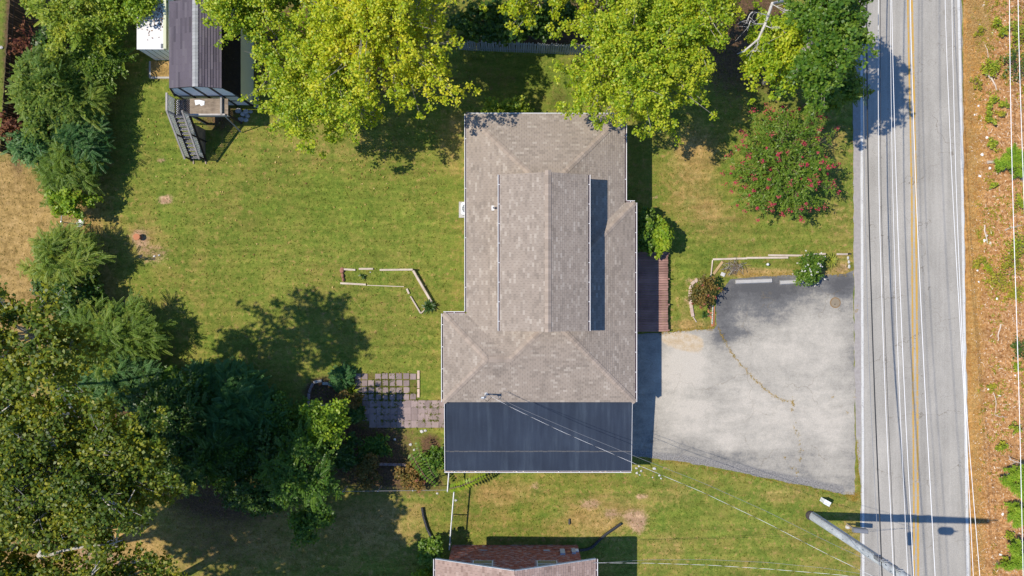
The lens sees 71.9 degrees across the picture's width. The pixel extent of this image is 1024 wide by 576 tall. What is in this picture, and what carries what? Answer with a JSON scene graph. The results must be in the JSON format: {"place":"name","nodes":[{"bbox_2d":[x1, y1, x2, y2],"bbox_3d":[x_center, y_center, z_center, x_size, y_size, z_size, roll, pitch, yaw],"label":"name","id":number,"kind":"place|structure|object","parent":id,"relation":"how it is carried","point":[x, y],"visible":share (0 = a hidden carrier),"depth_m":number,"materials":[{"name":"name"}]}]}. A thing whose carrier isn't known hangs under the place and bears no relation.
{"place":"outdoors","nodes":[
{"label":"outdoors","id":0,"kind":"place"},
{"bbox_2d":[169,0,253,105],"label":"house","id":1,"kind":"structure","parent":0,"point":[201,66],"depth_m":41.56,"materials":[{"name":"grey metal"}]},
{"bbox_2d":[0,0,1023,575],"bbox_3d":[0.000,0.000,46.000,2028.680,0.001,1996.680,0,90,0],"label":"ground","id":2,"kind":"structure","parent":0,"point":[692,156],"depth_m":46.00,"materials":[{"name":"green plant"}]},
{"bbox_2d":[0,111,23,141],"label":"shrub","id":3,"kind":"object","parent":2,"relation":"on","point":[5,126],"visible":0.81,"depth_m":43.81,"materials":[{"name":"red plant"}]},
{"bbox_2d":[0,0,28,154],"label":"board fence","id":4,"kind":"object","parent":2,"relation":"on","point":[16,10],"visible":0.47,"depth_m":44.71,"materials":[{"name":"brown wood"}]},
{"bbox_2d":[0,347,37,433],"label":"sycamore tree","id":5,"kind":"object","parent":2,"relation":"on","point":[7,401],"visible":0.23,"depth_m":33.84,"materials":[{"name":"green plant"}]},
{"bbox_2d":[8,16,36,54],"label":"shrub","id":6,"kind":"object","parent":2,"relation":"on","point":[22,45],"visible":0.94,"depth_m":43.89,"materials":[{"name":"red plant"}]},
{"bbox_2d":[0,125,54,168],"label":"shrub","id":7,"kind":"object","parent":2,"relation":"on","point":[28,151],"visible":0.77,"depth_m":43.78,"materials":[{"name":"green plant"}]},
{"bbox_2d":[0,530,60,575],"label":"sycamore tree","id":8,"kind":"object","parent":2,"relation":"on","point":[7,569],"visible":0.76,"depth_m":33.82,"materials":[{"name":"green plant"}]},
{"bbox_2d":[20,25,53,68],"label":"shrub","id":9,"kind":"object","parent":2,"relation":"on","point":[41,34],"visible":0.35,"depth_m":44.13,"materials":[{"name":"green plant"}]},
{"bbox_2d":[5,44,89,144],"bbox_3d":[-29.116,-11.895,43.990,4.926,4.038,5.940,-24,90,0],"label":"shrub","id":10,"kind":"object","parent":2,"relation":"on","point":[39,100],"visible":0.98,"depth_m":43.08,"materials":[{"name":"green plant"}]},
{"bbox_2d":[0,275,114,417],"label":"sycamore tree","id":11,"kind":"object","parent":2,"relation":"on","point":[56,354],"visible":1,"depth_m":32.15,"materials":[{"name":"green plant"}]},
{"bbox_2d":[16,219,115,298],"bbox_3d":[-28.223,-1.840,44.536,5.649,2.952,5.049,-41,90,0],"label":"mimosa tree","id":12,"kind":"object","parent":2,"relation":"on","point":[84,258],"visible":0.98,"depth_m":43.86,"materials":[{"name":"green plant"}]},
{"bbox_2d":[31,122,104,215],"bbox_3d":[-28.324,-7.924,44.597,4.761,2.825,6.341,-24,90,0],"label":"shrub","id":13,"kind":"object","parent":2,"relation":"on","point":[52,170],"visible":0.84,"depth_m":43.87,"materials":[{"name":"green plant"}]},
{"bbox_2d":[19,0,127,67],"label":"vine tree","id":14,"kind":"object","parent":2,"relation":"on","point":[71,20],"visible":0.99,"depth_m":42.49,"materials":[{"name":"green plant"}]},
{"bbox_2d":[44,186,103,221],"bbox_3d":[-27.584,-5.247,44.728,3.196,2.556,2.114,13,90,0],"label":"shrub","id":15,"kind":"object","parent":2,"relation":"on","point":[67,199],"visible":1,"depth_m":44.03,"materials":[{"name":"green plant"}]},
{"bbox_2d":[51,265,101,329],"bbox_3d":[-27.617,0.693,44.489,3.228,3.034,4.691,20,90,0],"label":"shrub","id":16,"kind":"object","parent":2,"relation":"on","point":[84,292],"visible":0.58,"depth_m":43.91,"materials":[{"name":"green plant"}]},
{"bbox_2d":[46,110,115,173],"bbox_3d":[-27.110,-9.228,44.573,4.203,2.883,4.966,0,90,0],"label":"shrub","id":17,"kind":"object","parent":2,"relation":"on","point":[88,140],"visible":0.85,"depth_m":43.92,"materials":[{"name":"green plant"}]},
{"bbox_2d":[46,56,115,133],"bbox_3d":[-27.521,-11.690,44.625,4.714,2.769,6.406,0,90,0],"label":"shrub","id":18,"kind":"object","parent":2,"relation":"on","point":[89,91],"visible":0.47,"depth_m":44.00,"materials":[{"name":"green plant"}]},
{"bbox_2d":[50,368,129,410],"bbox_3d":[-26.578,6.524,44.782,5.308,2.444,3.256,0,90,0],"label":"shrub","id":19,"kind":"object","parent":2,"relation":"on","point":[68,389],"visible":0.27,"depth_m":44.07,"materials":[{"name":"green plant"}]},
{"bbox_2d":[7,526,188,575],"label":"sycamore tree","id":20,"kind":"object","parent":2,"relation":"on","point":[109,568],"visible":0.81,"depth_m":33.84,"materials":[{"name":"green plant"}]},
{"bbox_2d":[0,385,197,565],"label":"sycamore tree","id":21,"kind":"object","parent":2,"relation":"on","point":[82,462],"visible":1,"depth_m":33.20,"materials":[{"name":"green plant"}]},
{"bbox_2d":[62,25,138,93],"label":"vine tree","id":22,"kind":"object","parent":2,"relation":"on","point":[106,68],"visible":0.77,"depth_m":44.13,"materials":[{"name":"green plant"}]},
{"bbox_2d":[70,349,163,415],"bbox_3d":[-24.807,5.738,44.492,6.403,3.055,5.336,0,90,0],"label":"mimosa tree","id":23,"kind":"object","parent":2,"relation":"on","point":[128,377],"visible":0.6,"depth_m":43.81,"materials":[{"name":"green plant"}]},
{"bbox_2d":[61,289,177,380],"bbox_3d":[-24.786,2.993,44.321,7.180,3.373,6.036,0,90,0],"label":"mimosa tree","id":24,"kind":"object","parent":2,"relation":"on","point":[128,327],"visible":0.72,"depth_m":43.66,"materials":[{"name":"green plant"}]},
{"bbox_2d":[90,0,167,40],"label":"vine tree","id":25,"kind":"object","parent":2,"relation":"on","point":[119,9],"visible":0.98,"depth_m":43.12,"materials":[{"name":"green plant"}]},
{"bbox_2d":[116,398,170,478],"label":"tree","id":26,"kind":"object","parent":2,"relation":"on","point":[141,436],"visible":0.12,"depth_m":42.49,"materials":[{"name":"green plant"}]},
{"bbox_2d":[137,0,173,59],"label":"white outbuilding","id":27,"kind":"structure","parent":2,"relation":"on","point":[153,38],"depth_m":43.83,"materials":[{"name":"paint"}]},
{"bbox_2d":[149,61,168,78],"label":"concrete slab","id":28,"kind":"structure","parent":2,"relation":"on","point":[159,69],"depth_m":45.97,"materials":[{"name":"concrete"}]},
{"bbox_2d":[138,364,185,389],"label":"shrub","id":29,"kind":"object","parent":2,"relation":"on","point":[169,372],"visible":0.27,"depth_m":43.95,"materials":[{"name":"green plant"}]},
{"bbox_2d":[122,361,212,467],"bbox_3d":[-20.899,7.946,43.665,6.056,4.686,5.960,-27,90,0],"label":"tree","id":30,"kind":"object","parent":2,"relation":"on","point":[182,399],"visible":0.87,"depth_m":42.45,"materials":[{"name":"green plant"}]},
{"bbox_2d":[151,422,256,498],"bbox_3d":[-18.783,10.078,43.536,7.384,4.941,5.072,-18,90,0],"label":"tree","id":31,"kind":"object","parent":2,"relation":"on","point":[199,466],"visible":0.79,"depth_m":42.46,"materials":[{"name":"green plant"}]},
{"bbox_2d":[165,93,242,163],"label":"exterior staircase","id":32,"kind":"structure","parent":2,"relation":"on","point":[190,109],"depth_m":43.64,"materials":[{"name":"grey wood"}]},
{"bbox_2d":[184,358,243,402],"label":"mimosa tree","id":33,"kind":"object","parent":2,"relation":"on","point":[210,388],"visible":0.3,"depth_m":43.84,"materials":[{"name":"green plant"}]},
{"bbox_2d":[194,443,258,490],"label":"tree","id":34,"kind":"object","parent":2,"relation":"on","point":[220,480],"visible":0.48,"depth_m":42.97,"materials":[{"name":"green plant"}]},
{"bbox_2d":[178,356,293,450],"bbox_3d":[-17.281,7.895,44.121,7.338,3.785,7.374,-15,90,0],"label":"mimosa tree","id":35,"kind":"object","parent":2,"relation":"on","point":[240,402],"visible":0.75,"depth_m":43.01,"materials":[{"name":"green plant"}]},
{"bbox_2d":[195,0,292,48],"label":"maple tree","id":36,"kind":"object","parent":2,"relation":"on","point":[229,16],"visible":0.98,"depth_m":38.92,"materials":[{"name":"green plant"}]},
{"bbox_2d":[214,475,286,518],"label":"tree","id":37,"kind":"object","parent":2,"relation":"on","point":[243,495],"visible":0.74,"depth_m":42.76,"materials":[{"name":"green plant"}]},
{"bbox_2d":[233,413,292,479],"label":"tree","id":38,"kind":"object","parent":2,"relation":"on","point":[266,448],"visible":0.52,"depth_m":42.80,"materials":[{"name":"green plant"}]},
{"bbox_2d":[263,390,309,442],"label":"tree","id":39,"kind":"object","parent":2,"relation":"on","point":[290,421],"visible":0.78,"depth_m":43.10,"materials":[{"name":"green plant"}]},
{"bbox_2d":[127,112,454,373],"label":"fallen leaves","id":40,"kind":"object","parent":2,"relation":"on","point":[305,183],"visible":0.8,"depth_m":45.95,"materials":[{"name":"brown plant"}]},
{"bbox_2d":[254,417,344,515],"bbox_3d":[-12.222,11.056,42.987,5.028,6.036,5.850,-39,90,0],"label":"tree","id":41,"kind":"object","parent":2,"relation":"on","point":[291,479],"visible":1,"depth_m":40.90,"materials":[{"name":"green plant"}]},
{"bbox_2d":[287,502,336,552],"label":"tree","id":42,"kind":"object","parent":2,"relation":"on","point":[304,523],"visible":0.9,"depth_m":41.85,"materials":[{"name":"green plant"}]},
{"bbox_2d":[237,0,399,158],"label":"maple tree","id":43,"kind":"object","parent":2,"relation":"on","point":[291,107],"visible":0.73,"depth_m":39.48,"materials":[{"name":"green plant"}]},
{"bbox_2d":[298,397,350,449],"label":"tree","id":44,"kind":"object","parent":2,"relation":"on","point":[332,419],"visible":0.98,"depth_m":41.82,"materials":[{"name":"green plant"}]},
{"bbox_2d":[327,362,357,392],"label":"shrub","id":45,"kind":"object","parent":2,"relation":"on","point":[340,378],"visible":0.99,"depth_m":45.42,"materials":[{"name":"green plant"}]},
{"bbox_2d":[326,431,367,472],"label":"shrub","id":46,"kind":"object","parent":2,"relation":"on","point":[345,459],"visible":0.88,"depth_m":44.75,"materials":[{"name":"green plant"}]},
{"bbox_2d":[334,389,366,411],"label":"shrub","id":47,"kind":"object","parent":2,"relation":"on","point":[354,399],"visible":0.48,"depth_m":45.05,"materials":[{"name":"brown plant"}]},
{"bbox_2d":[346,405,367,424],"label":"shrub","id":48,"kind":"object","parent":2,"relation":"on","point":[356,415],"visible":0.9,"depth_m":44.90,"materials":[{"name":"green plant"}]},
{"bbox_2d":[350,451,382,490],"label":"shrub","id":49,"kind":"object","parent":2,"relation":"on","point":[365,467],"visible":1,"depth_m":44.73,"materials":[{"name":"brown plant"}]},
{"bbox_2d":[356,432,392,457],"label":"shrub","id":50,"kind":"object","parent":2,"relation":"on","point":[377,446],"visible":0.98,"depth_m":45.28,"materials":[{"name":"green plant"}]},
{"bbox_2d":[289,0,481,119],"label":"maple tree","id":51,"kind":"object","parent":2,"relation":"on","point":[355,20],"visible":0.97,"depth_m":37.94,"materials":[{"name":"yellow plant"}]},
{"bbox_2d":[340,267,431,313],"bbox_3d":[-8.044,-0.484,45.827,6.418,0.467,2.602,20,90,0],"label":"edging","id":52,"kind":"object","parent":2,"relation":"on","point":[408,292],"visible":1,"depth_m":45.89,"materials":[{"name":"white wood"}]},
{"bbox_2d":[353,370,443,428],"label":"patio","id":53,"kind":"structure","parent":2,"relation":"on","point":[406,412],"depth_m":45.95,"materials":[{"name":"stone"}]},
{"bbox_2d":[391,461,425,492],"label":"shrub","id":54,"kind":"object","parent":2,"relation":"on","point":[411,476],"visible":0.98,"depth_m":44.68,"materials":[{"name":"brown plant"}]},
{"bbox_2d":[408,452,437,486],"bbox_3d":[-5.631,11.502,45.137,0.817,1.742,2.580,-35,90,0],"label":"pinnate spray","id":55,"kind":"object","parent":2,"relation":"on","point":[420,470],"visible":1,"depth_m":44.39,"materials":[{"name":"green plant"}]},
{"bbox_2d":[416,534,445,569],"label":"shrub","id":56,"kind":"object","parent":2,"relation":"on","point":[429,547],"visible":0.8,"depth_m":43.94,"materials":[{"name":"green plant"}]},
{"bbox_2d":[419,445,444,471],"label":"shrub","id":57,"kind":"object","parent":2,"relation":"on","point":[435,456],"visible":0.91,"depth_m":44.69,"materials":[{"name":"green plant"}]},
{"bbox_2d":[449,473,485,492],"bbox_3d":[-2.917,12.307,45.145,2.721,1.727,0.802,-23,90,0],"label":"pinnate spray","id":58,"kind":"object","parent":2,"relation":"on","point":[457,489],"visible":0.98,"depth_m":44.44,"materials":[{"name":"green plant"}]},
{"bbox_2d":[443,0,532,47],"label":"tree","id":59,"kind":"object","parent":2,"relation":"on","point":[491,29],"visible":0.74,"depth_m":43.10,"materials":[{"name":"green plant"}]},
{"bbox_2d":[480,95,533,112],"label":"shrub","id":60,"kind":"object","parent":2,"relation":"on","point":[513,104],"visible":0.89,"depth_m":44.03,"materials":[{"name":"green plant"}]},
{"bbox_2d":[458,40,592,54],"bbox_3d":[1.510,-15.298,45.046,9.986,1.851,0.131,2,90,0],"label":"picket fence","id":61,"kind":"object","parent":2,"relation":"on","point":[525,49],"visible":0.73,"depth_m":45.11,"materials":[{"name":"wood"}]},
{"bbox_2d":[479,0,594,34],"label":"maple tree","id":62,"kind":"object","parent":2,"relation":"on","point":[526,7],"visible":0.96,"depth_m":39.77,"materials":[{"name":"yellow plant"}]},
{"bbox_2d":[441,112,636,472],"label":"house","id":63,"kind":"structure","parent":2,"relation":"on","point":[545,326],"depth_m":42.66,"materials":[{"name":"grey"}]},
{"bbox_2d":[519,0,586,42],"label":"tree","id":64,"kind":"object","parent":2,"relation":"on","point":[543,19],"visible":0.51,"depth_m":43.26,"materials":[{"name":"green plant"}]},
{"bbox_2d":[544,0,641,63],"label":"maple tree","id":65,"kind":"object","parent":2,"relation":"on","point":[617,5],"visible":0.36,"depth_m":39.71,"materials":[{"name":"green plant"}]},
{"bbox_2d":[549,0,728,146],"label":"maple tree","id":66,"kind":"object","parent":2,"relation":"on","point":[640,74],"visible":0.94,"depth_m":38.39,"materials":[{"name":"green plant"}]},
{"bbox_2d":[637,206,659,255],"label":"shrub","id":67,"kind":"object","parent":2,"relation":"on","point":[647,222],"visible":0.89,"depth_m":44.30,"materials":[{"name":"green plant"}]},
{"bbox_2d":[637,252,669,331],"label":"wooden deck","id":68,"kind":"structure","parent":2,"relation":"on","point":[657,270],"depth_m":45.63,"materials":[{"name":"brown wood"}]},
{"bbox_2d":[652,214,675,259],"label":"shrub","id":69,"kind":"object","parent":2,"relation":"on","point":[664,233],"visible":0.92,"depth_m":44.20,"materials":[{"name":"green plant"}]},
{"bbox_2d":[633,0,746,78],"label":"maple tree","id":70,"kind":"object","parent":2,"relation":"on","point":[709,8],"visible":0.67,"depth_m":38.49,"materials":[{"name":"green plant"}]},
{"bbox_2d":[688,278,714,325],"bbox_3d":[12.330,0.928,45.950,1.729,0.120,3.152,0,90,0],"label":"edging","id":71,"kind":"object","parent":2,"relation":"on","point":[693,282],"visible":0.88,"depth_m":45.91,"materials":[{"name":"stone"}]},
{"bbox_2d":[686,272,723,309],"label":"rose bush","id":72,"kind":"object","parent":2,"relation":"on","point":[701,294],"visible":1,"depth_m":44.82,"materials":[{"name":"brown plant"}]},
{"bbox_2d":[737,0,799,53],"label":"dead tree","id":73,"kind":"object","parent":2,"relation":"on","point":[767,17],"visible":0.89,"depth_m":39.92,"materials":[{"name":"white wood"}]},
{"bbox_2d":[738,0,808,104],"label":"roadside tree","id":74,"kind":"object","parent":2,"relation":"on","point":[774,56],"visible":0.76,"depth_m":40.30,"materials":[{"name":"green plant"}]},
{"bbox_2d":[710,253,850,275],"bbox_3d":[17.453,-1.628,45.960,9.198,0.160,1.228,-3,90,0],"label":"fence","id":75,"kind":"object","parent":2,"relation":"on","point":[849,266],"visible":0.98,"depth_m":45.89,"materials":[{"name":"white wood"}]},
{"bbox_2d":[720,103,840,222],"bbox_3d":[16.598,-7.766,43.798,7.596,4.415,7.630,0,90,0],"label":"crepe myrtle","id":76,"kind":"object","parent":2,"relation":"on","point":[783,173],"visible":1,"depth_m":42.98,"materials":[{"name":"green plant"}]},
{"bbox_2d":[792,250,825,286],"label":"rose bush","id":77,"kind":"object","parent":2,"relation":"on","point":[811,268],"visible":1,"depth_m":44.84,"materials":[{"name":"green plant"}]},
{"bbox_2d":[762,0,879,113],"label":"roadside tree","id":78,"kind":"object","parent":2,"relation":"on","point":[836,38],"visible":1,"depth_m":35.84,"materials":[{"name":"green plant"}]},
{"bbox_2d":[795,59,874,126],"bbox_3d":[18.867,-11.863,43.247,4.363,5.514,3.809,-24,90,0],"label":"roadside tree","id":79,"kind":"object","parent":2,"relation":"on","point":[851,90],"visible":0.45,"depth_m":41.40,"materials":[{"name":"green plant"}]},
{"bbox_2d":[805,511,910,575],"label":"utility pole","id":80,"kind":"object","parent":2,"relation":"on","point":[848,539],"visible":0.98,"depth_m":40.49,"materials":[{"name":"metal"}]},
{"bbox_2d":[863,65,879,575],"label":"power line","id":81,"kind":"object","parent":80,"relation":"attached to","point":[867,311],"visible":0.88,"depth_m":38.60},
{"bbox_2d":[866,4,882,575],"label":"comm cable","id":82,"kind":"object","parent":80,"relation":"attached to","point":[871,310],"visible":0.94,"depth_m":40.12,"materials":[{"name":"black rubber"}]},
{"bbox_2d":[878,0,893,575],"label":"power line","id":83,"kind":"object","parent":80,"relation":"attached to","point":[881,283],"visible":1,"depth_m":37.80,"materials":[{"name":"metal"}]},
{"bbox_2d":[880,0,894,564],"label":"power line","id":84,"kind":"object","parent":80,"relation":"attached to","point":[882,255],"visible":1,"depth_m":38.43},
{"bbox_2d":[890,0,907,572],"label":"power line","id":85,"kind":"object","parent":80,"relation":"attached to","point":[894,259],"visible":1,"depth_m":36.31,"materials":[{"name":"metal"}]},
{"bbox_2d":[891,0,913,575],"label":"power line","id":86,"kind":"object","parent":80,"relation":"attached to","point":[900,299],"visible":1,"depth_m":35.29,"materials":[{"name":"metal"}]},
{"bbox_2d":[910,0,934,569],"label":"power line","id":87,"kind":"object","parent":80,"relation":"attached to","point":[920,288],"visible":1,"depth_m":33.97,"materials":[{"name":"metal"}]},
{"bbox_2d":[945,5,973,575],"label":"power line","id":88,"kind":"object","parent":80,"relation":"attached to","point":[958,293],"visible":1,"depth_m":36.29,"materials":[{"name":"metal"}]},
{"bbox_2d":[952,27,979,575],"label":"power line","id":89,"kind":"object","parent":80,"relation":"attached to","point":[960,304],"visible":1,"depth_m":35.71,"materials":[{"name":"metal"}]},
{"bbox_2d":[1009,0,1023,575],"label":"power line","id":90,"kind":"object","parent":80,"relation":"attached to","point":[1015,282],"visible":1,"depth_m":32.76,"materials":[{"name":"metal"}]},
{"bbox_2d":[962,0,997,574],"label":"straw","id":91,"kind":"object","parent":2,"relation":"on","point":[974,28],"visible":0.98,"depth_m":45.96,"materials":[{"name":"beige plant"}]},
{"bbox_2d":[980,57,1003,76],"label":"bush","id":92,"kind":"object","parent":2,"relation":"on","point":[991,66],"visible":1,"depth_m":45.47,"materials":[{"name":"green plant"}]},
{"bbox_2d":[967,0,1023,575],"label":"woodchips","id":93,"kind":"object","parent":2,"relation":"on","point":[992,429],"visible":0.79,"depth_m":45.96,"materials":[{"name":"brown wood"}]},
{"bbox_2d":[980,270,1012,291],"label":"bush","id":94,"kind":"object","parent":2,"relation":"on","point":[995,280],"visible":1,"depth_m":45.45,"materials":[{"name":"green plant"}]},
{"bbox_2d":[971,0,1023,574],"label":"weeds","id":95,"kind":"object","parent":2,"relation":"on","point":[993,213],"visible":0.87,"depth_m":45.93,"materials":[{"name":"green plant"}]},
{"bbox_2d":[992,142,1023,178],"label":"young pine","id":96,"kind":"object","parent":2,"relation":"on","point":[1014,160],"visible":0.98,"depth_m":44.90,"materials":[{"name":"green plant"}]},
{"bbox_2d":[995,538,1023,570],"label":"young pine","id":97,"kind":"object","parent":2,"relation":"on","point":[1015,549],"visible":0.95,"depth_m":44.71,"materials":[{"name":"green plant"}]},
{"bbox_2d":[998,464,1023,498],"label":"young pine","id":98,"kind":"object","parent":2,"relation":"on","point":[1015,478],"visible":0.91,"depth_m":44.61,"materials":[{"name":"green plant"}]},
{"bbox_2d":[999,247,1023,279],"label":"bush","id":99,"kind":"object","parent":2,"relation":"on","point":[1009,263],"visible":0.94,"depth_m":45.29,"materials":[{"name":"green plant"}]},
{"bbox_2d":[1000,48,1023,80],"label":"bush","id":100,"kind":"object","parent":2,"relation":"on","point":[1013,57],"visible":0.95,"depth_m":45.21,"materials":[{"name":"green plant"}]},
{"bbox_2d":[1000,285,1023,302],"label":"bush","id":101,"kind":"object","parent":2,"relation":"on","point":[1013,294],"visible":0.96,"depth_m":45.43,"materials":[{"name":"green plant"}]},
{"bbox_2d":[1004,497,1023,528],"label":"young pine","id":102,"kind":"object","parent":2,"relation":"on","point":[1015,515],"visible":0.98,"depth_m":44.81,"materials":[{"name":"green plant"}]},
{"bbox_2d":[1007,16,1023,54],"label":"bush","id":103,"kind":"object","parent":2,"relation":"on","point":[1014,32],"visible":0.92,"depth_m":45.19,"materials":[{"name":"green plant"}]},
{"bbox_2d":[433,545,597,575],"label":"brick house","id":104,"kind":"structure","parent":0,"point":[514,560],"depth_m":42.77,"materials":[{"name":"brick"}]},
{"bbox_2d":[632,270,855,494],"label":"driveway","id":105,"kind":"structure","parent":0,"point":[704,398],"depth_m":45.99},
{"bbox_2d":[639,272,861,501],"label":"weeds","id":106,"kind":"object","parent":105,"relation":"on","point":[853,496],"visible":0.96,"depth_m":45.97,"materials":[{"name":"green plant"}]},
{"bbox_2d":[853,0,970,575],"bbox_3d":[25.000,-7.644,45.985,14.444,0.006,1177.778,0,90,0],"label":"road","id":107,"kind":"structure","parent":0,"point":[927,32],"depth_m":45.99,"materials":[{"name":"grey asphalt"}]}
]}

